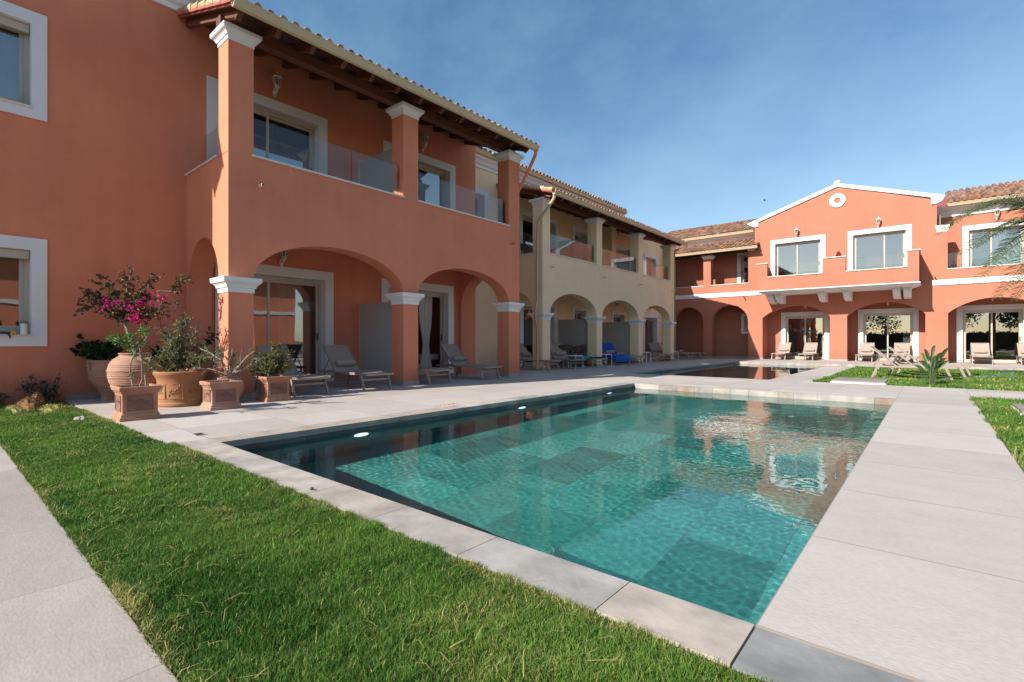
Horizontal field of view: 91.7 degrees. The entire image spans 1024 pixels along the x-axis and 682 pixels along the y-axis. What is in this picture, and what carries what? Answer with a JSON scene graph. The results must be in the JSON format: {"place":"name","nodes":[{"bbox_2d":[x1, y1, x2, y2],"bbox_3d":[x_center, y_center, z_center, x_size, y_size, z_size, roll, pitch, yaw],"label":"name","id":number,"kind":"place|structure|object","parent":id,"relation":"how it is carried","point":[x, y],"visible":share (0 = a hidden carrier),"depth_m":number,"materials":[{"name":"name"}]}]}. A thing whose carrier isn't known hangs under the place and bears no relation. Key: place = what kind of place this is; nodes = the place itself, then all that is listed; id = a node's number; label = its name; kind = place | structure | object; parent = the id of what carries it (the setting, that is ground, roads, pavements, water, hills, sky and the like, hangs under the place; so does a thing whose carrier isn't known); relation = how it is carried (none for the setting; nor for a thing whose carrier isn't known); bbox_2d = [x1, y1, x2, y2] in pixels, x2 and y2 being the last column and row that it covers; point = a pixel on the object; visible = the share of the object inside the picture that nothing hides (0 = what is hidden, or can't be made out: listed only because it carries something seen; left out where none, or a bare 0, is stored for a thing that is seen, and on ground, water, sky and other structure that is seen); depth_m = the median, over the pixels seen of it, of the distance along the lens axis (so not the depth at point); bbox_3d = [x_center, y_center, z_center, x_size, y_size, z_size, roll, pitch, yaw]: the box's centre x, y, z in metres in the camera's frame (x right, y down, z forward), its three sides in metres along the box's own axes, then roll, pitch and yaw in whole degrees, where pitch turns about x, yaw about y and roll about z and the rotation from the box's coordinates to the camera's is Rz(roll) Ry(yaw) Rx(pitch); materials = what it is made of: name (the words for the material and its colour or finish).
{"place":"outdoors","nodes":[
{"label":"outdoors","id":0,"kind":"place"},
{"bbox_2d":[0,446,178,681],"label":"path","id":1,"kind":"structure","parent":0,"point":[60,621],"depth_m":1.74,"materials":[{"name":"grey concrete"}]},
{"bbox_2d":[0,400,779,681],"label":"lawn grass","id":2,"kind":"structure","parent":0,"point":[57,459],"depth_m":1.94,"materials":[{"name":"green plant"}]},
{"bbox_2d":[4,404,23,412],"bbox_3d":[-6.838,0.920,6.843,1.137,0.106,0.252,0,0,40],"label":"turf heap","id":3,"kind":"object","parent":2,"relation":"on","point":[13,407],"visible":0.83,"depth_m":6.73,"materials":[{"name":"plant"}]},
{"bbox_2d":[15,394,46,411],"bbox_3d":[-6.783,0.872,7.021,0.881,0.239,0.413,0,0,40],"label":"rock","id":4,"kind":"object","parent":2,"relation":"on","point":[28,403],"visible":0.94,"depth_m":6.87,"materials":[{"name":"brown stone"}]},
{"bbox_2d":[32,390,46,403],"bbox_3d":[-6.800,0.834,7.114,0.333,0.249,0.225,0,0,40],"label":"turf heap","id":5,"kind":"object","parent":4,"relation":"on","point":[39,395],"visible":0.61,"depth_m":7.11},
{"bbox_2d":[15,372,62,402],"bbox_3d":[-7.162,0.722,7.603,0.664,0.524,0.526,0,0,25],"label":"wall shrub","id":6,"kind":"object","parent":2,"relation":"on","point":[46,392],"visible":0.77,"depth_m":7.54,"materials":[{"name":"green plant"}]},
{"bbox_2d":[36,403,68,412],"bbox_3d":[-6.364,0.914,6.879,0.905,0.116,0.373,0,0,40],"label":"turf heap","id":7,"kind":"object","parent":2,"relation":"on","point":[47,407],"visible":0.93,"depth_m":6.75,"materials":[{"name":"plant"}]},
{"bbox_2d":[64,357,1023,681],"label":"pool deck","id":8,"kind":"structure","parent":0,"point":[908,563],"depth_m":2.79,"materials":[{"name":"grey stone"}]},
{"bbox_2d":[85,359,114,400],"bbox_3d":[-6.457,0.625,8.042,0.670,0.650,0.702,0,0,40],"label":"terracotta urn","id":9,"kind":"object","parent":8,"relation":"on","point":[97,373],"visible":0.48,"depth_m":7.76,"materials":[{"name":"ceramic"}]},
{"bbox_2d":[69,333,122,359],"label":"geranium","id":10,"kind":"object","parent":9,"relation":"in","point":[95,350],"visible":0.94,"depth_m":7.97,"materials":[{"name":"green plant"}]},
{"bbox_2d":[106,353,162,392],"bbox_3d":[-5.831,0.568,7.696,0.712,0.765,0.712,0,0,40],"label":"terracotta jar","id":11,"kind":"object","parent":8,"relation":"on","point":[118,369],"visible":0.52,"depth_m":7.42,"materials":[{"name":"ceramic"}]},
{"bbox_2d":[73,265,194,349],"bbox_3d":[-5.880,-0.462,7.676,1.706,1.433,0.643,0,0,1],"label":"bougainvillea","id":12,"kind":"object","parent":11,"relation":"in","point":[122,312],"visible":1,"depth_m":7.63,"materials":[{"name":"pink plant"}]},
{"bbox_2d":[111,383,161,421],"bbox_3d":[-4.610,0.748,6.104,0.425,0.405,0.425,0,0,40],"label":"box planter","id":13,"kind":"object","parent":8,"relation":"on","point":[135,402],"visible":1,"depth_m":5.97,"materials":[{"name":"ceramic"}]},
{"bbox_2d":[105,324,155,385],"bbox_3d":[-4.702,0.176,6.122,0.731,0.766,0.416,0,0,-3],"label":"potted shrub","id":14,"kind":"object","parent":13,"relation":"in","point":[119,340],"visible":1,"depth_m":6.09,"materials":[{"name":"green plant"}]},
{"bbox_2d":[152,369,207,407],"bbox_3d":[-4.918,0.695,7.385,0.690,0.510,0.690,0,0,40],"label":"round pot","id":15,"kind":"object","parent":8,"relation":"on","point":[182,389],"visible":0.8,"depth_m":7.14,"materials":[{"name":"ceramic"}]},
{"bbox_2d":[144,307,212,371],"bbox_3d":[-4.878,0.018,7.351,0.975,1.032,0.602,0,0,22],"label":"potted shrub","id":16,"kind":"object","parent":15,"relation":"on","point":[178,356],"visible":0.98,"depth_m":7.35,"materials":[{"name":"green plant"}]},
{"bbox_2d":[196,359,213,366],"bbox_3d":[-5.403,0.630,8.513,0.554,0.640,0.554,0,0,40],"label":"terracotta jar","id":17,"kind":"object","parent":8,"relation":"on","point":[210,364],"visible":0.03,"depth_m":8.47,"materials":[{"name":"ceramic"}]},
{"bbox_2d":[198,326,218,355],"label":"potted shrub","id":18,"kind":"object","parent":17,"relation":"on","point":[208,340],"visible":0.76,"depth_m":8.50,"materials":[{"name":"green plant"}]},
{"bbox_2d":[186,367,223,380],"bbox_3d":[-5.036,0.690,8.021,0.704,0.520,0.704,0,0,40],"label":"round pot","id":19,"kind":"object","parent":8,"relation":"on","point":[210,375],"visible":0.08,"depth_m":7.87,"materials":[{"name":"ceramic"}]},
{"bbox_2d":[159,297,203,368],"bbox_3d":[-5.337,-0.116,7.967,0.826,1.199,0.314,0,0,0],"label":"potted shrub","id":20,"kind":"object","parent":19,"relation":"on","point":[199,367],"visible":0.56,"depth_m":8.02,"materials":[{"name":"green plant"}]},
{"bbox_2d":[199,379,242,410],"bbox_3d":[-4.114,0.757,7.032,0.420,0.385,0.420,0,0,40],"label":"box planter","id":21,"kind":"object","parent":8,"relation":"on","point":[222,395],"visible":1,"depth_m":6.90,"materials":[{"name":"ceramic"}]},
{"bbox_2d":[200,342,258,381],"bbox_3d":[-4.002,0.347,7.070,0.854,0.667,0.498,0,0,-7],"label":"potted shrub","id":22,"kind":"object","parent":21,"relation":"on","point":[228,372],"visible":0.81,"depth_m":7.03,"materials":[{"name":"grey plant"}]},
{"bbox_2d":[210,370,244,397],"bbox_3d":[-4.378,0.708,7.649,0.490,0.485,0.490,0,0,40],"label":"terracotta jar","id":23,"kind":"object","parent":8,"relation":"on","point":[222,376],"visible":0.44,"depth_m":7.56,"materials":[{"name":"ceramic"}]},
{"bbox_2d":[0,0,539,404],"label":"salmon building","id":24,"kind":"structure","parent":8,"relation":"on","point":[171,140],"depth_m":8.93,"materials":[{"name":"orange paint"}]},
{"bbox_2d":[0,331,15,338],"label":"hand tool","id":25,"kind":"object","parent":24,"relation":"on","point":[9,333],"visible":1,"depth_m":7.36,"materials":[{"name":"yellow plastic"}]},
{"bbox_2d":[0,0,46,121],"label":"window","id":26,"kind":"structure","parent":24,"relation":"in","point":[23,57],"depth_m":7.64,"materials":[{"name":"beige metal"}]},
{"bbox_2d":[0,234,46,345],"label":"window","id":27,"kind":"structure","parent":24,"relation":"in","point":[23,282],"depth_m":7.64,"materials":[{"name":"beige metal"}]},
{"bbox_2d":[20,321,27,333],"bbox_3d":[-7.396,-0.201,7.532,0.092,0.200,0.092,0,0,40],"label":"tin can","id":28,"kind":"object","parent":24,"relation":"on","point":[23,327],"visible":1,"depth_m":7.50,"materials":[{"name":"white metal"}]},
{"bbox_2d":[207,75,327,174],"bbox_3d":[-5.102,-3.930,10.490,0.250,2.260,2.470,0,0,40],"label":"glass door","id":29,"kind":"structure","parent":24,"relation":"in","point":[284,133],"depth_m":10.73,"materials":[{"name":"beige metal"}]},
{"bbox_2d":[215,259,333,385],"bbox_3d":[-5.008,-0.325,10.601,0.250,2.510,2.480,0,0,40],"label":"glass door","id":30,"kind":"structure","parent":24,"relation":"in","point":[294,307],"depth_m":11.01,"materials":[{"name":"clear glass"}]},
{"bbox_2d":[272,71,282,96],"bbox_3d":[-4.894,-5.369,10.361,0.233,0.503,0.187,0,0,40],"label":"wall lantern","id":31,"kind":"object","parent":24,"relation":"attached to","point":[277,76],"depth_m":10.34,"materials":[{"name":"beige paint"}]},
{"bbox_2d":[279,250,287,266],"bbox_3d":[-4.804,-1.829,10.468,0.233,0.503,0.187,0,0,40],"label":"wall lantern","id":32,"kind":"object","parent":24,"relation":"attached to","point":[282,260],"depth_m":10.47,"materials":[{"name":"beige paint"}]},
{"bbox_2d":[358,149,391,191],"bbox_3d":[-3.095,-3.560,11.511,1.540,1.580,0.060,0,0,40],"label":"glass railing","id":33,"kind":"object","parent":24,"relation":"attached to","point":[375,171],"visible":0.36,"depth_m":11.52,"materials":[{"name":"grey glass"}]},
{"bbox_2d":[381,278,453,374],"bbox_3d":[-2.630,-0.325,13.540,0.408,2.510,2.460,0,0,40],"label":"glass door","id":34,"kind":"structure","parent":24,"relation":"in","point":[445,293],"depth_m":14.09,"materials":[{"name":"beige metal"}]},
{"bbox_2d":[383,140,455,209],"bbox_3d":[-2.528,-3.930,13.539,0.250,2.260,2.470,0,0,40],"label":"glass door","id":35,"kind":"structure","parent":24,"relation":"in","point":[436,178],"depth_m":14.07,"materials":[{"name":"clear glass"}]},
{"bbox_2d":[421,132,428,150],"bbox_3d":[-2.340,-5.379,13.387,0.233,0.503,0.187,0,0,40],"label":"wall lantern","id":36,"kind":"object","parent":24,"relation":"attached to","point":[424,136],"depth_m":13.37,"materials":[{"name":"beige paint"}]},
{"bbox_2d":[418,353,439,366],"bbox_3d":[-3.300,0.655,14.694,1.800,0.550,1.500,0,0,40],"label":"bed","id":37,"kind":"object","parent":24,"relation":"in","point":[434,359],"visible":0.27,"depth_m":14.53,"materials":[{"name":"grey fabric"}]},
{"bbox_2d":[255,375,291,401],"bbox_3d":[-3.817,0.755,7.973,0.410,0.390,0.410,0,0,40],"label":"box planter","id":38,"kind":"object","parent":8,"relation":"on","point":[273,389],"visible":1,"depth_m":7.84,"materials":[{"name":"ceramic"}]},
{"bbox_2d":[248,341,295,378],"bbox_3d":[-3.862,0.306,8.015,0.695,0.624,0.471,0,0,-32],"label":"potted shrub","id":39,"kind":"object","parent":38,"relation":"on","point":[275,368],"visible":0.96,"depth_m":7.97,"materials":[{"name":"green plant"}]},
{"bbox_2d":[254,345,330,396],"bbox_3d":[-4.098,0.519,9.152,1.820,0.878,0.630,0,0,40],"label":"sun lounger","id":40,"kind":"object","parent":8,"relation":"on","point":[294,373],"visible":0.58,"depth_m":9.30,"materials":[{"name":"beige fabric"}]},
{"bbox_2d":[318,345,393,390],"bbox_3d":[-3.227,0.519,10.184,1.820,0.878,0.630,0,0,40],"label":"sun lounger","id":41,"kind":"object","parent":8,"relation":"on","point":[341,359],"visible":0.98,"depth_m":10.36,"materials":[{"name":"beige fabric"}]},
{"bbox_2d":[359,301,391,382],"bbox_3d":[-3.110,0.030,11.524,1.480,1.840,0.040,0,0,40],"label":"privacy screen","id":42,"kind":"object","parent":8,"relation":"on","point":[375,336],"visible":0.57,"depth_m":11.57,"materials":[{"name":"white fabric"}]},
{"bbox_2d":[418,363,453,384],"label":"sun lounger","id":43,"kind":"object","parent":8,"relation":"on","point":[432,369],"visible":0.41,"depth_m":11.04,"materials":[{"name":"beige fabric"}]},
{"bbox_2d":[436,344,501,379],"bbox_3d":[-1.135,0.519,12.802,1.820,0.878,0.630,0,0,40],"label":"sun lounger","id":44,"kind":"object","parent":8,"relation":"on","point":[455,355],"visible":0.98,"depth_m":12.98,"materials":[{"name":"beige fabric"}]},
{"bbox_2d":[519,343,560,370],"bbox_3d":[0.732,0.519,16.657,1.820,0.878,0.630,0,0,40],"label":"sun lounger","id":45,"kind":"object","parent":8,"relation":"on","point":[524,354],"visible":0.69,"depth_m":16.76,"materials":[{"name":"beige fabric"}]},
{"bbox_2d":[178,383,914,681],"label":"pool coping","id":46,"kind":"object","parent":8,"relation":"on","point":[736,643],"visible":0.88,"depth_m":2.01,"materials":[{"name":"grey stone"}]},
{"bbox_2d":[555,344,572,366],"bbox_3d":[1.942,0.537,18.398,0.599,0.829,0.559,0,0,-20],"label":"dining chair","id":47,"kind":"object","parent":8,"relation":"on","point":[567,347],"visible":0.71,"depth_m":18.16,"materials":[{"name":"brown wicker"}]},
{"bbox_2d":[550,343,585,368],"bbox_3d":[1.865,0.519,17.607,0.630,0.878,1.820,0,0,-24],"label":"sun lounger","id":48,"kind":"object","parent":8,"relation":"on","point":[557,352],"visible":0.8,"depth_m":17.87,"materials":[{"name":"beige fabric"}]},
{"bbox_2d":[558,319,587,365],"bbox_3d":[2.418,0.050,19.552,1.430,1.800,0.040,0,0,40],"label":"privacy screen","id":49,"kind":"object","parent":8,"relation":"on","point":[573,332],"visible":0.72,"depth_m":19.51,"materials":[{"name":"white fabric"}]},
{"bbox_2d":[569,344,584,365],"bbox_3d":[2.509,0.537,18.960,0.559,0.829,0.599,0,0,20],"label":"dining chair","id":50,"kind":"object","parent":8,"relation":"on","point":[578,349],"visible":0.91,"depth_m":18.71,"materials":[{"name":"brown wicker"}]},
{"bbox_2d":[567,354,607,367],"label":"sun lounger","id":51,"kind":"object","parent":8,"relation":"on","point":[604,359],"visible":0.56,"depth_m":17.89,"materials":[{"name":"beige fabric"}]},
{"bbox_2d":[602,322,629,362],"bbox_3d":[4.662,0.050,22.211,1.430,1.800,0.040,0,0,40],"label":"privacy screen","id":52,"kind":"object","parent":8,"relation":"on","point":[617,334],"visible":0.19,"depth_m":22.14,"materials":[{"name":"white fabric"}]},
{"bbox_2d":[602,343,630,364],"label":"sun lounger","id":53,"kind":"object","parent":8,"relation":"on","point":[609,351],"visible":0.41,"depth_m":20.61,"materials":[{"name":"beige fabric"}]},
{"bbox_2d":[602,342,617,357],"bbox_3d":[4.048,0.398,20.762,0.664,0.679,0.830,0,0,-14],"label":"towel","id":54,"kind":"object","parent":53,"relation":"on","point":[607,346],"visible":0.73,"depth_m":20.85,"materials":[{"name":"blue fabric"}]},
{"bbox_2d":[606,355,630,363],"bbox_3d":[4.234,0.754,19.881,0.664,0.412,0.950,0,0,-14],"label":"towel","id":55,"kind":"object","parent":53,"relation":"on","point":[620,358],"visible":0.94,"depth_m":19.48,"materials":[{"name":"blue fabric"}]},
{"bbox_2d":[609,352,642,363],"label":"sun lounger","id":56,"kind":"object","parent":8,"relation":"on","point":[620,353],"visible":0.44,"depth_m":21.00,"materials":[{"name":"beige fabric"}]},
{"bbox_2d":[234,361,1023,449],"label":"pool edge stones","id":57,"kind":"object","parent":8,"relation":"attached to","point":[855,399],"visible":0.49,"depth_m":8.82,"materials":[{"name":"beige stone"}]},
{"bbox_2d":[643,354,665,361],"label":"sun lounger","id":58,"kind":"object","parent":8,"relation":"on","point":[655,355],"visible":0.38,"depth_m":22.56,"materials":[{"name":"beige fabric"}]},
{"bbox_2d":[647,343,676,360],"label":"sun lounger","id":59,"kind":"object","parent":8,"relation":"on","point":[655,348],"visible":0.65,"depth_m":24.57,"materials":[{"name":"beige fabric"}]},
{"bbox_2d":[675,350,706,358],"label":"sun lounger","id":60,"kind":"object","parent":8,"relation":"on","point":[681,351],"visible":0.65,"depth_m":26.62,"materials":[{"name":"beige fabric"}]},
{"bbox_2d":[771,343,791,359],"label":"sun lounger","id":61,"kind":"object","parent":8,"relation":"on","point":[783,348],"visible":0.98,"depth_m":26.01,"materials":[{"name":"beige fabric"}]},
{"bbox_2d":[798,343,818,360],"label":"sun lounger","id":62,"kind":"object","parent":8,"relation":"on","point":[809,349],"visible":0.95,"depth_m":25.23,"materials":[{"name":"beige fabric"}]},
{"bbox_2d":[668,179,1023,363],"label":"orange building","id":63,"kind":"structure","parent":8,"relation":"on","point":[750,289],"depth_m":23.38,"materials":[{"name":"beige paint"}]},
{"bbox_2d":[737,252,747,282],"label":"glass door","id":64,"kind":"structure","parent":63,"relation":"in","point":[742,258],"depth_m":27.74,"materials":[{"name":"beige metal"}]},
{"bbox_2d":[741,314,747,333],"bbox_3d":[13.174,-0.960,27.465,0.900,1.120,0.270,0,0,40],"label":"window","id":65,"kind":"structure","parent":63,"relation":"in","point":[744,319],"depth_m":27.63,"materials":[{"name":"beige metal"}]},
{"bbox_2d":[771,234,824,275],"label":"glass door","id":66,"kind":"structure","parent":63,"relation":"in","point":[800,255],"depth_m":24.90,"materials":[{"name":"beige metal"}]},
{"bbox_2d":[781,311,828,358],"bbox_3d":[15.186,-0.290,25.780,2.170,2.440,0.250,0,0,40],"label":"glass door","id":67,"kind":"structure","parent":63,"relation":"in","point":[798,329],"depth_m":25.83,"materials":[{"name":"glass"}]},
{"bbox_2d":[848,224,911,270],"bbox_3d":[16.778,-3.975,22.735,2.350,2.350,0.250,0,0,40],"label":"glass door","id":68,"kind":"structure","parent":63,"relation":"in","point":[884,247],"depth_m":22.76,"materials":[{"name":"glass"}]},
{"bbox_2d":[858,308,918,360],"bbox_3d":[17.807,-0.300,23.567,2.290,2.460,0.250,0,0,40],"label":"glass door","id":69,"kind":"structure","parent":63,"relation":"in","point":[884,328],"depth_m":23.60,"materials":[{"name":"clear glass"}]},
{"bbox_2d":[956,304,1023,362],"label":"glass door","id":70,"kind":"structure","parent":63,"relation":"in","point":[1001,326],"depth_m":21.31,"materials":[{"name":"glass"}]},
{"bbox_2d":[962,220,1023,266],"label":"glass door","id":71,"kind":"structure","parent":63,"relation":"in","point":[974,257],"depth_m":21.41,"materials":[{"name":"clear glass"}]},
{"bbox_2d":[855,343,875,361],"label":"sun lounger","id":72,"kind":"object","parent":8,"relation":"on","point":[866,350],"visible":0.96,"depth_m":23.74,"materials":[{"name":"beige fabric"}]},
{"bbox_2d":[892,343,910,360],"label":"sun lounger","id":73,"kind":"object","parent":8,"relation":"on","point":[905,347],"visible":0.59,"depth_m":22.91,"materials":[{"name":"beige fabric"}]},
{"bbox_2d":[970,343,992,364],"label":"sun lounger","id":74,"kind":"object","parent":8,"relation":"on","point":[980,349],"visible":0.98,"depth_m":21.19,"materials":[{"name":"beige fabric"}]},
{"bbox_2d":[1016,343,1023,364],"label":"sun lounger","id":75,"kind":"object","parent":8,"relation":"on","point":[1020,347],"visible":0.95,"depth_m":20.46,"materials":[{"name":"beige fabric"}]},
{"bbox_3d":[-6.043,0.640,8.530,0.449,0.620,0.449,0,0,40],"label":"box planter","id":76,"kind":"object","parent":8,"relation":"on","visible":0},
{"bbox_2d":[141,345,163,358],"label":"potted shrub","id":77,"kind":"object","parent":76,"relation":"in","point":[155,352],"visible":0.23,"depth_m":8.45,"materials":[{"name":"green plant"}]},
{"bbox_2d":[244,388,891,628],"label":"pool water","id":78,"kind":"structure","parent":0,"point":[720,503],"depth_m":3.90,"materials":[{"name":"teal liquid"}]},
{"bbox_2d":[475,146,687,369],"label":"cream building","id":79,"kind":"structure","parent":0,"point":[592,291],"depth_m":18.77,"materials":[{"name":"beige paint"}]},
{"bbox_2d":[475,187,487,218],"bbox_3d":[-1.273,-4.260,16.452,0.270,1.620,1.200,0,0,40],"label":"window","id":80,"kind":"structure","parent":79,"relation":"in","point":[481,196],"depth_m":16.73,"materials":[{"name":"beige metal"}]},
{"bbox_2d":[520,243,532,253],"bbox_3d":[0.560,-3.013,17.509,0.559,0.829,0.599,0,0,10],"label":"dining chair","id":81,"kind":"object","parent":79,"relation":"on","point":[526,248],"visible":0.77,"depth_m":17.29,"materials":[{"name":"brown wicker"}]},
{"bbox_2d":[520,300,556,365],"bbox_3d":[0.961,-0.285,19.113,0.250,2.430,2.350,0,0,40],"label":"glass door","id":82,"kind":"structure","parent":79,"relation":"in","point":[526,322],"depth_m":18.88,"materials":[{"name":"beige glass"}]},
{"bbox_2d":[519,208,558,253],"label":"glass door","id":83,"kind":"structure","parent":79,"relation":"in","point":[525,216],"depth_m":18.88,"materials":[{"name":"beige glass"}]},
{"bbox_2d":[558,237,587,260],"bbox_3d":[2.421,-3.315,19.549,1.460,1.430,0.060,0,0,40],"label":"glass railing","id":84,"kind":"object","parent":79,"relation":"on","point":[576,248],"visible":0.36,"depth_m":19.48,"materials":[{"name":"clear glass"}]},
{"bbox_2d":[572,306,587,318],"bbox_3d":[2.839,-0.815,21.323,0.270,1.330,1.250,0,0,40],"label":"window","id":85,"kind":"structure","parent":79,"relation":"in","point":[578,312],"depth_m":21.36,"materials":[{"name":"beige metal"}]},
{"bbox_2d":[572,225,587,238],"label":"glass door","id":86,"kind":"structure","parent":79,"relation":"in","point":[577,232],"depth_m":21.31,"materials":[{"name":"beige glass"}]},
{"bbox_2d":[611,310,625,321],"bbox_3d":[5.065,-0.800,23.959,0.270,1.300,1.450,0,0,40],"label":"window","id":87,"kind":"structure","parent":79,"relation":"in","point":[616,316],"depth_m":24.09,"materials":[{"name":"beige glass"}]},
{"bbox_2d":[616,244,627,250],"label":"glass door","id":88,"kind":"structure","parent":79,"relation":"in","point":[618,248],"depth_m":24.06,"materials":[{"name":"beige glass"}]},
{"bbox_2d":[616,250,629,270],"bbox_3d":[4.666,-3.315,22.208,1.460,1.430,0.060,0,0,40],"label":"glass railing","id":89,"kind":"object","parent":79,"relation":"on","point":[623,260],"visible":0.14,"depth_m":21.98,"materials":[{"name":"clear glass"}]},
{"bbox_2d":[644,253,656,276],"bbox_3d":[7.355,-3.775,26.672,0.270,1.650,1.550,0,0,40],"label":"window","id":90,"kind":"structure","parent":79,"relation":"in","point":[650,261],"depth_m":26.98,"materials":[{"name":"beige metal"}]},
{"bbox_2d":[643,313,658,358],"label":"glass door","id":91,"kind":"structure","parent":79,"relation":"in","point":[651,325],"depth_m":26.98,"materials":[{"name":"beige metal"}]},
{"bbox_2d":[248,0,1023,232],"label":"sky","id":92,"kind":"structure","parent":0,"point":[673,114],"materials":[{"name":"blue"}]},
{"bbox_2d":[636,363,734,373],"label":"pool walls","id":93,"kind":"structure","parent":0,"point":[683,368],"depth_m":18.28,"materials":[{"name":"beige stone"}]},
{"bbox_2d":[649,364,824,379],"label":"pool water","id":94,"kind":"structure","parent":0,"point":[756,371],"depth_m":17.20,"materials":[{"name":"liquid"}]},
{"bbox_2d":[819,376,1023,471],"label":"lawn bed","id":95,"kind":"object","parent":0,"point":[1005,444],"depth_m":5.04,"materials":[{"name":"green plant"}]},
{"bbox_2d":[830,377,889,384],"bbox_3d":[8.071,0.925,11.521,1.030,0.070,1.180,0,0,40],"label":"hatch cover","id":96,"kind":"object","parent":95,"relation":"on","point":[873,381],"visible":0.88,"depth_m":11.20,"materials":[{"name":"stone"}]},
{"bbox_2d":[864,346,957,380],"bbox_3d":[9.989,0.549,12.507,1.820,0.817,0.630,0,0,40],"label":"sun lounger","id":97,"kind":"object","parent":95,"relation":"on","point":[892,360],"visible":0.88,"depth_m":12.62,"materials":[{"name":"beige fabric"}]},
{"bbox_2d":[813,365,1023,390],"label":"lawn grass","id":98,"kind":"structure","parent":95,"relation":"on","point":[1007,381],"depth_m":12.52,"materials":[{"name":"green plant"}]},
{"bbox_2d":[881,346,970,376],"bbox_3d":[11.041,0.549,13.319,1.820,0.817,0.630,0,0,40],"label":"sun lounger","id":99,"kind":"object","parent":95,"relation":"on","point":[907,358],"visible":0.73,"depth_m":13.38,"materials":[{"name":"beige fabric"}]},
{"bbox_2d":[915,345,952,384],"bbox_3d":[9.095,0.522,10.728,0.341,0.867,0.629,0,0,-35],"label":"strelitzia","id":100,"kind":"object","parent":95,"relation":"on","point":[936,363],"visible":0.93,"depth_m":10.72,"materials":[{"name":"green plant"}]},
{"bbox_2d":[895,346,975,375],"bbox_3d":[11.858,0.549,14.070,1.820,0.817,0.630,0,0,40],"label":"sun lounger","id":101,"kind":"object","parent":95,"relation":"on","point":[915,357],"visible":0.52,"depth_m":14.11,"materials":[{"name":"beige fabric"}]},
{"bbox_2d":[932,193,1023,302],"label":"palm tree","id":102,"kind":"object","parent":95,"relation":"on","point":[1015,206],"visible":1,"depth_m":11.98,"materials":[{"name":"green plant"}]},
{"bbox_2d":[969,393,1023,469],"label":"lawn grass","id":103,"kind":"structure","parent":95,"relation":"on","point":[995,408],"depth_m":5.90,"materials":[{"name":"green plant"}]},
{"bbox_2d":[1011,404,1023,414],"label":"hatch cover","id":104,"kind":"object","parent":95,"relation":"on","point":[1020,407],"visible":0.76,"depth_m":6.83,"materials":[{"name":"stone"}]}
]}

